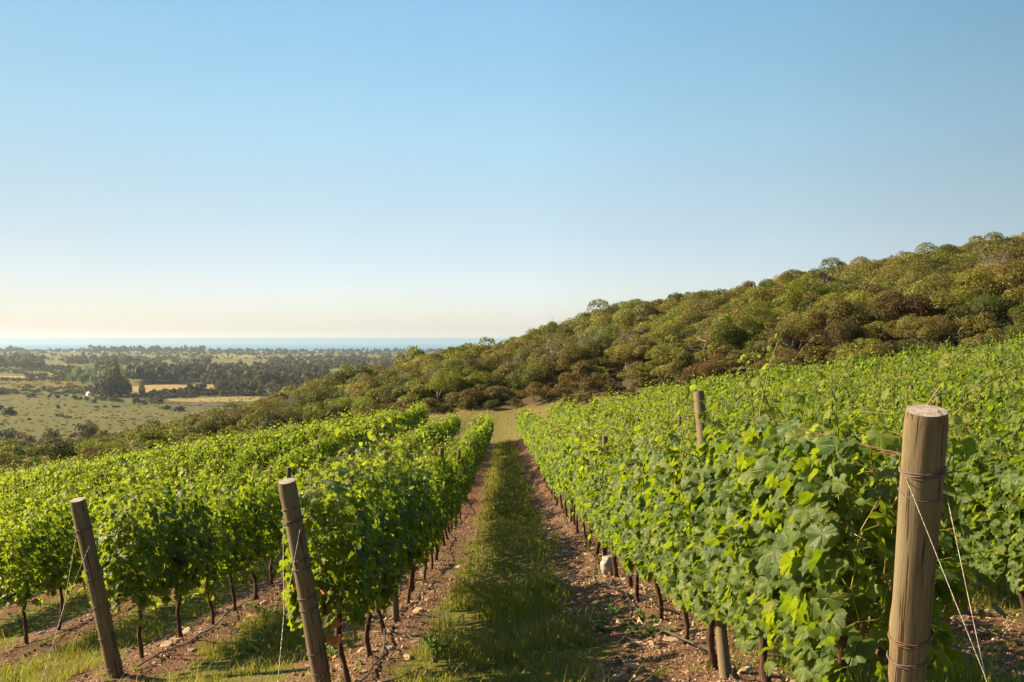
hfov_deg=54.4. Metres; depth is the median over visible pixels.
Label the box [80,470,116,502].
grapevine
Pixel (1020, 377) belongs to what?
grapevine
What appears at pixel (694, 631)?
stone
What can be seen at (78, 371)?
poplar tree
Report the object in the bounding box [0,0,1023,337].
sky
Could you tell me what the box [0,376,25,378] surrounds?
dry field
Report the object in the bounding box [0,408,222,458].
gully scrub
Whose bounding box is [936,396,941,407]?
line post
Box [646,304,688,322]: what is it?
scrub tree
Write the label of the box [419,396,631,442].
headland grass
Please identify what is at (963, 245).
scrub tree
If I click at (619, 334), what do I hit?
scrub tree
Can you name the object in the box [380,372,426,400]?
scrub tree
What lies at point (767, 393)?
grapevine
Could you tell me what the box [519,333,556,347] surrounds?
scrub tree
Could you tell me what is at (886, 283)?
scrub tree
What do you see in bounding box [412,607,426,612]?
stone
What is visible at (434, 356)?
scrub tree
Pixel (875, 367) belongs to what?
grapevine
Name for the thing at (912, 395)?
grapevine
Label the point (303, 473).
grapevine
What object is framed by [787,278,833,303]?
scrub tree
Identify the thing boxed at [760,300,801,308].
scrub tree
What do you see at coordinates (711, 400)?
grapevine
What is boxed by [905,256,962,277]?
scrub tree
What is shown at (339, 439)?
grapevine
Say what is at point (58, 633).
drip hose
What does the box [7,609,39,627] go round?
weed
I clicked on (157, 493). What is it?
grapevine
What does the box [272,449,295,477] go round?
grapevine
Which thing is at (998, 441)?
grapevine
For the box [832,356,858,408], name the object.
grapevine
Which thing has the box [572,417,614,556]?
grapevine
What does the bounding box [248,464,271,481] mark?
grapevine
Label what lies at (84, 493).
grapevine
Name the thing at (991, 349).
grapevine
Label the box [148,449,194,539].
grapevine
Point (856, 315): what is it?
scrub tree
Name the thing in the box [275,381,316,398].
scrub tree
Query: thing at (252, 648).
weed
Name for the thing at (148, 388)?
dry field
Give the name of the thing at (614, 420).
grapevine
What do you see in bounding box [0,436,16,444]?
gully tree
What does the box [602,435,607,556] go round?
line post
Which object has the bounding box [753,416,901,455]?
wire tail
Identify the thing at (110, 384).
eucalyptus tree
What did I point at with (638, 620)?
stone
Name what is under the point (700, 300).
scrub tree
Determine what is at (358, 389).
scrub tree
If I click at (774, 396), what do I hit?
grapevine
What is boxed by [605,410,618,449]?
grapevine
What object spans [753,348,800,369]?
scrub tree
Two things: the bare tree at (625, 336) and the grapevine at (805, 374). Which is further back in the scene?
the bare tree at (625, 336)
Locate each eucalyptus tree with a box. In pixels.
[90,359,132,397]
[138,384,145,393]
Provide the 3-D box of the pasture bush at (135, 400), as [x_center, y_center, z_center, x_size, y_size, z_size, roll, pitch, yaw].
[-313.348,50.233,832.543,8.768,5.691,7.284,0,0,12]
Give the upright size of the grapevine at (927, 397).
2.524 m
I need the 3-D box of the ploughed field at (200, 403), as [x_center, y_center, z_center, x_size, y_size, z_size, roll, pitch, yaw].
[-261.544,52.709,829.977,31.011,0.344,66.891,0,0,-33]
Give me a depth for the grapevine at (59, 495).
25.15 m
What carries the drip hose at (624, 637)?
on the ground at (48, 408)
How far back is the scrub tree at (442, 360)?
134.79 m
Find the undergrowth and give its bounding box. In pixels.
[2,300,1023,475]
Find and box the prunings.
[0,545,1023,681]
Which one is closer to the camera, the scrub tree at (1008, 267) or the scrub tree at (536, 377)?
the scrub tree at (1008, 267)
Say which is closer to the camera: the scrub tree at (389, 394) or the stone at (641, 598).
the stone at (641, 598)
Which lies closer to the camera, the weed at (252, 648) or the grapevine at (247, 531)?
the weed at (252, 648)
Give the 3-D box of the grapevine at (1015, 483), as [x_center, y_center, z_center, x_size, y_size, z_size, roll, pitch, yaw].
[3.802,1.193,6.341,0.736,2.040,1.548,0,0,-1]
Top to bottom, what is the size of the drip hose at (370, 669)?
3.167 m
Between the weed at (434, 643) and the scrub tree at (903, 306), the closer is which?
the weed at (434, 643)
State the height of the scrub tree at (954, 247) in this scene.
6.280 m
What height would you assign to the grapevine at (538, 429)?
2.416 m
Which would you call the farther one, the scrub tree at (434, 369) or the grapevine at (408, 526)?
the scrub tree at (434, 369)
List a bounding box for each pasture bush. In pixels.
[0,406,17,415]
[25,391,37,397]
[96,396,106,400]
[107,397,123,401]
[132,398,140,403]
[144,397,163,403]
[158,405,170,408]
[171,406,185,410]
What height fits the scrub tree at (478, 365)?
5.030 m
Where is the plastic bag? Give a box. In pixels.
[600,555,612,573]
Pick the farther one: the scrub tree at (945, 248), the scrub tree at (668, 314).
the scrub tree at (668, 314)
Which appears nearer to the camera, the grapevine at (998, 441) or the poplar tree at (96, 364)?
the grapevine at (998, 441)
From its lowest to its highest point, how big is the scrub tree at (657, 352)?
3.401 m
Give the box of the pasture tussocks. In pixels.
[0,397,260,438]
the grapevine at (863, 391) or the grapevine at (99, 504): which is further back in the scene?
the grapevine at (863, 391)
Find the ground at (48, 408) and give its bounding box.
[0,310,1023,681]
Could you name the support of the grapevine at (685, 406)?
on the ground at (48, 408)
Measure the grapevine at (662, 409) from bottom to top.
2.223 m
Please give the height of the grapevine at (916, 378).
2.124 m
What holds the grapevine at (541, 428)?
on the ground at (48, 408)
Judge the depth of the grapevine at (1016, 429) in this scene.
12.27 m
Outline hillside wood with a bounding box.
[0,235,1023,474]
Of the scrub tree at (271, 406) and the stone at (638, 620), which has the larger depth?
the scrub tree at (271, 406)
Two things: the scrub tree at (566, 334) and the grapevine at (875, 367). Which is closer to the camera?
the grapevine at (875, 367)
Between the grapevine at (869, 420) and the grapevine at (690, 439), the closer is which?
the grapevine at (869, 420)
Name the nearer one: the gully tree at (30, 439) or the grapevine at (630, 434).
the grapevine at (630, 434)
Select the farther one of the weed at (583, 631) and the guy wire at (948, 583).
the weed at (583, 631)
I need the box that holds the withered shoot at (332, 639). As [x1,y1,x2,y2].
[317,583,344,681]
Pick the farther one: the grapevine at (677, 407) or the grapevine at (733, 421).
the grapevine at (677, 407)
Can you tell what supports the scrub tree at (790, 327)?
on the ground at (48, 408)
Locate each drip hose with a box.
[13,599,131,648]
[137,576,284,666]
[358,476,479,681]
[381,667,423,681]
[401,629,433,661]
[535,468,737,681]
[618,621,639,644]
[939,615,1023,643]
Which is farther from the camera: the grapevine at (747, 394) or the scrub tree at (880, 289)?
the scrub tree at (880, 289)
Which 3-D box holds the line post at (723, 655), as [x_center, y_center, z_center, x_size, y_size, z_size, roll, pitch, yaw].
[1.311,1.374,6.467,0.077,2.165,0.077,-2,-19,0]
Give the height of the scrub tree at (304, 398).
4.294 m
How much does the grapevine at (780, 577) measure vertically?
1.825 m
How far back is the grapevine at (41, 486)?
34.77 m
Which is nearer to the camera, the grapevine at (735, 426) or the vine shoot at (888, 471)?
the vine shoot at (888, 471)
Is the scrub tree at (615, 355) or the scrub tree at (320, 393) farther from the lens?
the scrub tree at (320, 393)
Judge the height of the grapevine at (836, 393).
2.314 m
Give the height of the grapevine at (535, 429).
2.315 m
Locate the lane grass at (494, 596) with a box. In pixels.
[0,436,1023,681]
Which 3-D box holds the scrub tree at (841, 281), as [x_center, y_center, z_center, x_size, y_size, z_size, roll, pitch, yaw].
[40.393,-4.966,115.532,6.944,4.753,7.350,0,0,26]
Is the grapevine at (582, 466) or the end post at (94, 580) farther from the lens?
the grapevine at (582, 466)
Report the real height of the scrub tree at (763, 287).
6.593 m
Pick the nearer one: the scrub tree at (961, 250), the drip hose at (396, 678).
the drip hose at (396, 678)
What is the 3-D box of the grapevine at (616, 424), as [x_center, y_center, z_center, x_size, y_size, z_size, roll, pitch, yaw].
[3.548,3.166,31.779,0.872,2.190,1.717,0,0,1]
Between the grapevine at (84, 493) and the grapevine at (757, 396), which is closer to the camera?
the grapevine at (84, 493)
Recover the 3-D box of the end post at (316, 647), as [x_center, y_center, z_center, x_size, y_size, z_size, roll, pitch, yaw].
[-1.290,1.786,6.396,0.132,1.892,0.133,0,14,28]
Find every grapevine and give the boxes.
[0,478,21,499]
[0,483,31,522]
[0,485,27,511]
[0,494,61,643]
[0,495,40,602]
[0,499,5,518]
[0,516,13,581]
[5,488,68,592]
[10,484,35,498]
[13,481,47,509]
[16,475,98,629]
[16,491,51,517]
[27,480,54,496]
[30,477,64,506]
[34,474,70,512]
[48,468,86,500]
[48,478,92,585]
[61,495,122,595]
[71,488,93,505]
[74,476,93,499]
[75,455,110,494]
[76,487,110,539]
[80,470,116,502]
[81,451,185,658]
[89,462,157,573]
[91,475,128,510]
[94,468,123,489]
[94,478,125,495]
[114,467,143,489]
[121,469,180,514]
[125,463,158,487]
[126,458,160,489]
[137,461,216,637]
[142,453,168,481]
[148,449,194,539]
[151,473,181,489]
[155,460,179,481]
[162,442,194,481]
[171,462,199,489]
[173,480,242,624]
[179,465,215,490]
[179,482,204,528]
[182,464,224,502]
[185,454,201,476]
[186,436,210,473]
[192,457,221,480]
[192,459,237,503]
[198,448,219,469]
[202,446,230,476]
[206,472,269,611]
[216,456,243,477]
[220,453,253,546]
[228,461,282,598]
[229,454,251,478]
[231,438,259,474]
[234,448,286,586]
[236,459,266,490]
[244,444,269,472]
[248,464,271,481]
[253,434,274,470]
[258,440,280,467]
[261,458,284,482]
[265,476,303,572]
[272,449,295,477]
[276,451,304,477]
[277,412,402,681]
[279,439,310,475]
[290,455,335,485]
[291,439,313,472]
[295,464,310,490]
[303,440,325,468]
[307,428,330,469]
[307,450,341,483]
[309,427,337,467]
[317,430,432,656]
[324,428,338,456]
[329,420,345,458]
[333,426,350,460]
[334,418,420,634]
[354,412,436,584]
[374,437,396,465]
[386,432,437,603]
[395,430,417,455]
[395,431,414,464]
[402,428,416,461]
[411,461,449,592]
[412,450,449,582]
[413,445,453,569]
[414,438,456,559]
[415,433,460,551]
[423,433,462,545]
[436,453,472,529]
[440,431,467,525]
[445,460,465,539]
[447,441,460,534]
[448,440,472,521]
[449,438,474,480]
[450,444,473,518]
[451,446,477,504]
[452,430,473,506]
[452,431,481,487]
[459,426,479,472]
[460,433,475,493]
[460,439,475,486]
[461,442,478,479]
[462,429,484,479]
[463,426,478,447]
[465,416,481,468]
[529,414,543,468]
[529,416,538,471]
[530,415,548,473]
[531,416,543,475]
[533,429,549,489]
[534,412,550,480]
[534,419,555,478]
[535,408,556,486]
[535,424,554,483]
[539,412,562,493]
[540,428,557,497]
[541,420,561,500]
[543,417,567,507]
[544,431,567,505]
[546,446,564,513]
[548,409,571,517]
[548,423,585,521]
[555,419,600,532]
[556,417,578,525]
[563,410,601,538]
[570,429,610,546]
[571,422,626,576]
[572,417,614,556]
[573,419,636,587]
[576,434,628,555]
[589,400,608,438]
[594,448,643,603]
[597,412,616,437]
[599,394,615,433]
[603,409,621,434]
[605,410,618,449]
[609,414,630,449]
[610,401,687,618]
[611,405,630,445]
[617,432,700,643]
[618,404,637,450]
[618,414,639,449]
[625,422,642,444]
[632,401,655,441]
[635,400,783,669]
[637,411,664,447]
[643,400,671,445]
[649,354,859,681]
[650,416,671,447]
[653,414,679,451]
[658,391,669,419]
[661,389,679,428]
[665,417,689,457]
[668,387,686,420]
[669,417,697,447]
[670,394,690,428]
[679,391,693,431]
[679,404,693,425]
[684,419,718,451]
[690,405,707,424]
[695,409,729,441]
[704,373,1005,681]
[706,390,719,414]
[706,397,728,426]
[711,399,735,428]
[714,419,738,445]
[720,397,745,433]
[725,413,755,449]
[727,376,746,409]
[730,396,761,433]
[732,385,755,408]
[741,402,758,430]
[742,378,764,414]
[751,377,777,412]
[758,384,776,412]
[764,381,787,415]
[775,414,788,422]
[777,380,803,414]
[780,373,816,426]
[787,370,812,407]
[791,364,816,387]
[799,375,827,406]
[799,391,835,439]
[802,370,827,388]
[809,383,841,414]
[812,400,859,440]
[820,371,846,391]
[824,372,857,418]
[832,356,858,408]
[833,393,878,438]
[837,376,872,419]
[846,369,875,392]
[847,443,895,589]
[853,393,906,440]
[854,363,886,393]
[856,371,890,415]
[866,365,916,428]
[868,356,890,376]
[874,363,900,387]
[879,386,935,441]
[880,351,907,376]
[882,364,913,408]
[884,398,1022,609]
[894,382,931,422]
[896,350,920,377]
[901,362,935,392]
[902,376,984,441]
[908,351,935,384]
[916,356,959,409]
[919,353,954,394]
[920,353,951,378]
[938,367,974,401]
[939,367,990,427]
[940,346,968,372]
[947,420,1023,636]
[948,416,1012,524]
[950,338,973,364]
[954,354,983,376]
[959,342,1003,417]
[959,358,1023,428]
[966,340,996,365]
[970,340,1009,379]
[978,355,1023,469]
[979,351,1023,397]
[982,331,1010,362]
[993,342,1023,386]
[994,380,1023,446]
[999,334,1023,363]
[1001,406,1023,567]
[1002,366,1023,397]
[1009,335,1023,369]
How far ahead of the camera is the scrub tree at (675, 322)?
113.26 m
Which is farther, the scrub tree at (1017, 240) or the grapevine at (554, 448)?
the scrub tree at (1017, 240)
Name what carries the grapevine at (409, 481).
on the ground at (48, 408)
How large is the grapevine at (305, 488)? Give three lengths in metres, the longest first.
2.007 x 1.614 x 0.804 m
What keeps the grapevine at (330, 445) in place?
on the ground at (48, 408)
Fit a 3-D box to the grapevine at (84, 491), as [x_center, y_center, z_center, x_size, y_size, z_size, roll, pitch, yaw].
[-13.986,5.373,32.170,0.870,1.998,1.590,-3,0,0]
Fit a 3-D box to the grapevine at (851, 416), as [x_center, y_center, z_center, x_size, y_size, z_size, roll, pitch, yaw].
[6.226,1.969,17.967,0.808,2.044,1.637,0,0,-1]
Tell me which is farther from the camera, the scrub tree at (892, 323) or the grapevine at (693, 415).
the scrub tree at (892, 323)
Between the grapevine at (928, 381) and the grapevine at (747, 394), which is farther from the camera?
the grapevine at (747, 394)
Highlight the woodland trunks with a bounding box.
[254,319,979,430]
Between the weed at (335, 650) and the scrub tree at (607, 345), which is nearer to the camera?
the weed at (335, 650)
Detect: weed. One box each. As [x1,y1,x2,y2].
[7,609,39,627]
[231,620,271,656]
[237,597,284,615]
[298,635,363,654]
[422,628,462,657]
[437,633,463,670]
[441,600,468,623]
[451,540,464,562]
[451,566,483,584]
[460,539,481,574]
[565,624,600,644]
[585,597,622,631]
[621,605,678,635]
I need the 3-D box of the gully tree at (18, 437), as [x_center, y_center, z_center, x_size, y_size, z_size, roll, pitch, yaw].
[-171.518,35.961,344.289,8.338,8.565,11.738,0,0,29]
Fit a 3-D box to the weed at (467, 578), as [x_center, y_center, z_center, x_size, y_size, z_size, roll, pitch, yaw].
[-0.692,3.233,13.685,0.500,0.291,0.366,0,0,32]
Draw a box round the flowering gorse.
[0,357,238,390]
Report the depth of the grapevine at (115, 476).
34.73 m
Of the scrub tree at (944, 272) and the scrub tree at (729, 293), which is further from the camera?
the scrub tree at (729, 293)
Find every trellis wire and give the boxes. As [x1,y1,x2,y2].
[611,432,897,454]
[729,500,894,555]
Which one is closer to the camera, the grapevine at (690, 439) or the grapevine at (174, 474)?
the grapevine at (690, 439)
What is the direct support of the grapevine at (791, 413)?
on the ground at (48, 408)
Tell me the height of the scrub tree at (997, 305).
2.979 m
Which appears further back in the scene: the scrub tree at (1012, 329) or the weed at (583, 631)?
the scrub tree at (1012, 329)
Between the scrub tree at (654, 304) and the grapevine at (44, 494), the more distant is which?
the scrub tree at (654, 304)
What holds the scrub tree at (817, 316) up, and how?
on the ground at (48, 408)
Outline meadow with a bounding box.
[168,396,259,401]
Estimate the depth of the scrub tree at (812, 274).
133.44 m
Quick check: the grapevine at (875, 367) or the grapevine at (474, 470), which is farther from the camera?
the grapevine at (875, 367)
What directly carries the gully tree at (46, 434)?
on the ground at (48, 408)
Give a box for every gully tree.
[0,427,16,439]
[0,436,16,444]
[14,433,33,445]
[23,435,36,442]
[39,427,62,440]
[74,420,99,439]
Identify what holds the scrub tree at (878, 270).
on the ground at (48, 408)
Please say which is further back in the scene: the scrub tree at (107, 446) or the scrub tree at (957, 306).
the scrub tree at (107, 446)
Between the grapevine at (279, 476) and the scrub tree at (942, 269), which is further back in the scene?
the scrub tree at (942, 269)
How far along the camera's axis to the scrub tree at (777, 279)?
150.77 m
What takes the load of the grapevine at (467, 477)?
on the ground at (48, 408)
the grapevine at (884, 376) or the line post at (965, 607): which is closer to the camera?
the line post at (965, 607)
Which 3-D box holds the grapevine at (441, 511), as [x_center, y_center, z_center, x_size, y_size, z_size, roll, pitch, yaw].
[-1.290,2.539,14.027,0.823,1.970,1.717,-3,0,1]
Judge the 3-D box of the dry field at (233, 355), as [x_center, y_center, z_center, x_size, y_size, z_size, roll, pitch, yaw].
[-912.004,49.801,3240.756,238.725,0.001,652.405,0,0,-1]
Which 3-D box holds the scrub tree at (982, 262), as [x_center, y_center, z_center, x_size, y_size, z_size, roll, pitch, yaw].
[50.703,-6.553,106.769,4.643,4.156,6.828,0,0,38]
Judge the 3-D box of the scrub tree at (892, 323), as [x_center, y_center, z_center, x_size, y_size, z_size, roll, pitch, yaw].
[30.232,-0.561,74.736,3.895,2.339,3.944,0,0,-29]
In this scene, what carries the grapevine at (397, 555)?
on the ground at (48, 408)
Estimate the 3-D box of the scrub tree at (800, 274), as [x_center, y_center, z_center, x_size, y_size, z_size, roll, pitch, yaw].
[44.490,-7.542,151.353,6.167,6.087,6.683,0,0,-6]
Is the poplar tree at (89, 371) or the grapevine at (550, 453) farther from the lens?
the poplar tree at (89, 371)
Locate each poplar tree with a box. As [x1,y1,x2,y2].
[66,372,77,381]
[75,366,83,375]
[77,374,86,384]
[85,367,95,375]
[89,373,98,382]
[92,360,99,375]
[98,365,104,372]
[120,365,126,376]
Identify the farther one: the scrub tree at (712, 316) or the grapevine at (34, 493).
the scrub tree at (712, 316)
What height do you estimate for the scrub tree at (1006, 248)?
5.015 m
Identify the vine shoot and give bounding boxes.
[110,441,139,500]
[743,322,789,446]
[750,340,794,524]
[814,369,873,552]
[876,328,980,485]
[879,361,1023,507]
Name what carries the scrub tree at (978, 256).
on the ground at (48, 408)
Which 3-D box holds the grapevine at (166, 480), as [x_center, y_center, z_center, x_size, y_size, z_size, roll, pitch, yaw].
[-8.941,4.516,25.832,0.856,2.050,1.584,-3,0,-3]
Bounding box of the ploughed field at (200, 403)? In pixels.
[172,402,221,405]
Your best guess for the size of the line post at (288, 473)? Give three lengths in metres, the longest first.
2.186 x 0.077 x 0.077 m
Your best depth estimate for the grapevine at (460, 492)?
19.71 m
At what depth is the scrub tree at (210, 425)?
115.95 m
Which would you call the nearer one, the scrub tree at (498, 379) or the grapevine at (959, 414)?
the grapevine at (959, 414)
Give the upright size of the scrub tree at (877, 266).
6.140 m
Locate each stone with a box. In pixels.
[160,640,172,646]
[173,638,181,642]
[182,626,194,633]
[191,620,204,624]
[332,677,343,681]
[352,660,362,665]
[381,645,396,650]
[404,653,414,660]
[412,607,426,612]
[623,663,643,670]
[624,641,642,646]
[632,596,649,601]
[637,615,649,624]
[649,645,660,649]
[663,637,681,642]
[681,628,698,635]
[738,666,753,673]
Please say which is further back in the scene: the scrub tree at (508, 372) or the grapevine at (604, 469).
the scrub tree at (508, 372)
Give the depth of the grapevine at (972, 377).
23.75 m
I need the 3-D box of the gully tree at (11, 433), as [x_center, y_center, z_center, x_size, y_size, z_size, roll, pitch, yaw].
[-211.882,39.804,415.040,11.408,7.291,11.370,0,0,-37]
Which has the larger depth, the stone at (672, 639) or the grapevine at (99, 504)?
the grapevine at (99, 504)
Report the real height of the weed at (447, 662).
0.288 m
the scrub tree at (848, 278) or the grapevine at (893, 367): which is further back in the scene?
the scrub tree at (848, 278)
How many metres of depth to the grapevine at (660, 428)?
23.71 m
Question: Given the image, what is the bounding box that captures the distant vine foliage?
[0,326,1023,497]
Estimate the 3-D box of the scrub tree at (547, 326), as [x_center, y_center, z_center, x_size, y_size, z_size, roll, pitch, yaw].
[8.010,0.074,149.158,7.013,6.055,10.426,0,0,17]
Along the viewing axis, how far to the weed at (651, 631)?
8.09 m
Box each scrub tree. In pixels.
[0,452,23,471]
[31,436,95,462]
[58,436,116,445]
[73,439,127,455]
[77,446,133,461]
[86,438,108,449]
[177,413,239,437]
[203,409,237,420]
[227,399,271,426]
[251,401,296,429]
[252,397,284,410]
[258,410,304,429]
[270,400,306,412]
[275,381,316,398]
[288,384,351,403]
[289,380,339,395]
[293,390,333,405]
[314,380,332,386]
[317,372,355,386]
[329,396,373,416]
[330,365,378,384]
[334,395,374,415]
[345,375,375,399]
[377,368,413,404]
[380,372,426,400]
[386,355,439,376]
[387,364,421,377]
[397,369,427,382]
[410,352,441,361]
[419,353,469,370]
[420,350,471,393]
[424,370,487,405]
[429,359,477,395]
[446,347,484,359]
[451,356,499,371]
[463,370,508,398]
[478,359,504,384]
[479,343,505,358]
[482,341,527,362]
[493,363,522,389]
[494,361,527,385]
[503,356,553,396]
[513,344,534,362]
[514,327,541,346]
[515,369,554,383]
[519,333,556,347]
[524,334,569,356]
[528,347,578,387]
[544,322,585,336]
[547,336,580,353]
[555,341,600,384]
[558,333,576,344]
[573,315,615,347]
[577,325,620,357]
[586,299,624,325]
[590,312,614,324]
[596,327,650,342]
[603,344,651,372]
[604,300,632,313]
[610,308,649,330]
[612,335,640,365]
[613,322,666,340]
[616,298,648,310]
[621,338,655,365]
[630,303,668,320]
[633,314,692,332]
[634,322,656,339]
[637,301,682,310]
[637,332,668,366]
[644,342,694,363]
[645,305,673,313]
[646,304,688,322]
[653,319,699,335]
[659,323,709,353]
[664,307,695,319]
[671,301,717,310]
[674,306,738,325]
[678,311,719,325]
[680,298,707,303]
[681,353,732,378]
[682,302,716,317]
[685,289,719,301]
[685,336,739,349]
[686,325,725,350]
[695,328,737,350]
[697,304,734,316]
[705,294,731,309]
[706,306,773,351]
[719,292,738,297]
[719,295,766,311]
[724,281,781,309]
[729,305,776,342]
[733,289,749,296]
[735,307,788,344]
[742,284,786,309]
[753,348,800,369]
[756,308,819,346]
[757,276,795,287]
[759,320,820,352]
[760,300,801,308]
[760,313,819,348]
[771,274,805,283]
[771,278,848,308]
[775,292,820,340]
[778,271,799,283]
[782,269,803,275]
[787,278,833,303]
[791,272,809,281]
[798,296,826,322]
[802,300,864,344]
[805,257,843,283]
[806,319,865,351]
[807,289,874,328]
[826,288,882,303]
[826,296,893,332]
[829,271,844,278]
[831,278,860,288]
[839,256,891,285]
[840,256,870,279]
[841,276,882,292]
[842,273,865,284]
[846,283,910,327]
[857,270,911,290]
[858,265,904,275]
[859,258,914,271]
[860,259,881,269]
[861,273,881,282]
[864,296,886,324]
[874,290,902,315]
[875,265,920,280]
[877,291,953,336]
[878,274,925,290]
[879,263,966,280]
[882,318,922,341]
[883,242,938,269]
[892,314,950,343]
[893,266,924,287]
[895,272,972,314]
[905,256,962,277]
[911,315,967,346]
[918,270,956,282]
[919,253,967,267]
[919,285,981,319]
[920,244,962,270]
[929,291,981,317]
[937,267,969,272]
[939,243,963,256]
[942,264,999,314]
[945,294,1021,325]
[950,261,979,278]
[951,266,1023,322]
[952,252,972,264]
[954,242,973,250]
[957,240,998,252]
[960,250,982,256]
[960,258,980,269]
[962,264,1012,300]
[963,241,1023,262]
[963,242,976,249]
[966,260,992,271]
[971,236,1017,262]
[973,253,995,266]
[980,246,1023,261]
[982,231,1004,242]
[984,262,1014,300]
[990,259,1023,282]
[991,237,1023,249]
[997,244,1023,262]
[1002,284,1023,303]
[1002,322,1023,336]
[1007,305,1023,321]
[1008,235,1023,238]
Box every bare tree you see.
[280,387,297,407]
[421,362,447,397]
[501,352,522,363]
[538,329,566,351]
[570,321,602,348]
[610,323,639,366]
[683,317,723,360]
[975,243,1011,267]
[983,246,1013,261]
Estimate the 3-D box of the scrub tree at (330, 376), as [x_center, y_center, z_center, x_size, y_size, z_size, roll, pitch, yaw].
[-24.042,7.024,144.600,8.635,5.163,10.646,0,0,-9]
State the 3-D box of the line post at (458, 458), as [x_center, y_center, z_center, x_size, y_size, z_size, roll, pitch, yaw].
[-1.273,3.546,22.966,0.077,2.107,0.077,4,3,19]
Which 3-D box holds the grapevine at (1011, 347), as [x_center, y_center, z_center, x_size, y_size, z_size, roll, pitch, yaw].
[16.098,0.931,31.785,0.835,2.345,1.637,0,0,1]
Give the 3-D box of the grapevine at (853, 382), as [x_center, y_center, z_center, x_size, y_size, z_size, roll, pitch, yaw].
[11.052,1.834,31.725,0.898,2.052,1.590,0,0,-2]
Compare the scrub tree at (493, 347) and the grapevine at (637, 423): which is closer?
the grapevine at (637, 423)
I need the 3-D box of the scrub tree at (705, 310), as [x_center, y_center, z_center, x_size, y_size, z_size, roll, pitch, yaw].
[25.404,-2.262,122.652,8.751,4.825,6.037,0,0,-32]
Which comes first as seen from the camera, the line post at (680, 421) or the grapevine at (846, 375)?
the line post at (680, 421)
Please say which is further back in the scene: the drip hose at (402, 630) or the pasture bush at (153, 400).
the pasture bush at (153, 400)
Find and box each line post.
[281,467,290,580]
[388,475,398,622]
[434,447,443,560]
[453,449,460,526]
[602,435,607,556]
[678,416,681,429]
[693,391,731,678]
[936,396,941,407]
[947,477,968,615]
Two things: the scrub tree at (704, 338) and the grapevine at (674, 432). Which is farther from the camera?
the scrub tree at (704, 338)
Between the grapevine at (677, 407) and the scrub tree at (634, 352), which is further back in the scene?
the scrub tree at (634, 352)
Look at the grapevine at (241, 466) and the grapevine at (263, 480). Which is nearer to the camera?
the grapevine at (263, 480)
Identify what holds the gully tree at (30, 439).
on the ground at (48, 408)
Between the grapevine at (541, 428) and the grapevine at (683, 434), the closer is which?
the grapevine at (683, 434)
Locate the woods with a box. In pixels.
[0,344,445,397]
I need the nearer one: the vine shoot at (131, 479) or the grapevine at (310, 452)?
the vine shoot at (131, 479)
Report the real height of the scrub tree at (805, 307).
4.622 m
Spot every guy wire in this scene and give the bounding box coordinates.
[41,535,92,681]
[278,521,301,678]
[905,477,986,681]
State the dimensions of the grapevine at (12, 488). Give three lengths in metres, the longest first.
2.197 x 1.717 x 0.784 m
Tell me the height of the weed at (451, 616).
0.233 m
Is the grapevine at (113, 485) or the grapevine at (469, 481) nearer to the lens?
the grapevine at (469, 481)
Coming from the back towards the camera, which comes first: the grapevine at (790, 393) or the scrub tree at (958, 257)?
the scrub tree at (958, 257)
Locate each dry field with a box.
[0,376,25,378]
[132,383,214,391]
[213,355,254,357]
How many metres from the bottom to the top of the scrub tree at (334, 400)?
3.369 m
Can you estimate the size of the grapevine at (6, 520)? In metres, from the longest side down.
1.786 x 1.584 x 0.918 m
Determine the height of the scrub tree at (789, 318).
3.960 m
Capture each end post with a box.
[70,497,123,678]
[278,478,331,681]
[886,405,948,681]
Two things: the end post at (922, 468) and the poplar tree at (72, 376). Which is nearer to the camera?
the end post at (922, 468)
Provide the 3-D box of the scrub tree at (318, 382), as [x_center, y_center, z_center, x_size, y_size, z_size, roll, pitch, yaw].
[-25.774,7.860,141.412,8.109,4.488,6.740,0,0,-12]
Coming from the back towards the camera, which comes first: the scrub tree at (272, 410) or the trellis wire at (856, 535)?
the scrub tree at (272, 410)
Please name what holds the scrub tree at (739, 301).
on the ground at (48, 408)
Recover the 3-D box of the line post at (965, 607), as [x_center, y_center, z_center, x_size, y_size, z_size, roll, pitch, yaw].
[3.745,1.793,8.412,0.111,1.514,0.111,-7,3,-1]
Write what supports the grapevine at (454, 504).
on the ground at (48, 408)
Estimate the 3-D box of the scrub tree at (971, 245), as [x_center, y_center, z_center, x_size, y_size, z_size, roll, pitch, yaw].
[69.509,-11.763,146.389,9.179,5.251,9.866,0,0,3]
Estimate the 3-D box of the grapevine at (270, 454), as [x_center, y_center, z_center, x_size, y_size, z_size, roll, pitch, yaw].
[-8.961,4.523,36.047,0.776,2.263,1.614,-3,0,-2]
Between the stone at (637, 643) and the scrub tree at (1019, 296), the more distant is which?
the scrub tree at (1019, 296)
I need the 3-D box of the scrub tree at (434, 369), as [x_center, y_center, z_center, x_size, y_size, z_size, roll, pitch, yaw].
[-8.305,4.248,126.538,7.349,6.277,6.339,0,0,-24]
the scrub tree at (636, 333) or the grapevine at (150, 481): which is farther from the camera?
the scrub tree at (636, 333)
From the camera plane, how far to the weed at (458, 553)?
15.77 m
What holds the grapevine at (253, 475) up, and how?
on the ground at (48, 408)
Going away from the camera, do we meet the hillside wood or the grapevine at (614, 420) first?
the grapevine at (614, 420)
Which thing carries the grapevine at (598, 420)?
on the ground at (48, 408)
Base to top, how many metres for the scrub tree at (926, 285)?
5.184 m
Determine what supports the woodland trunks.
on the ground at (48, 408)
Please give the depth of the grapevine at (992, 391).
17.89 m
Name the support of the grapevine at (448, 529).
on the ground at (48, 408)
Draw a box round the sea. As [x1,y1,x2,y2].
[0,338,508,351]

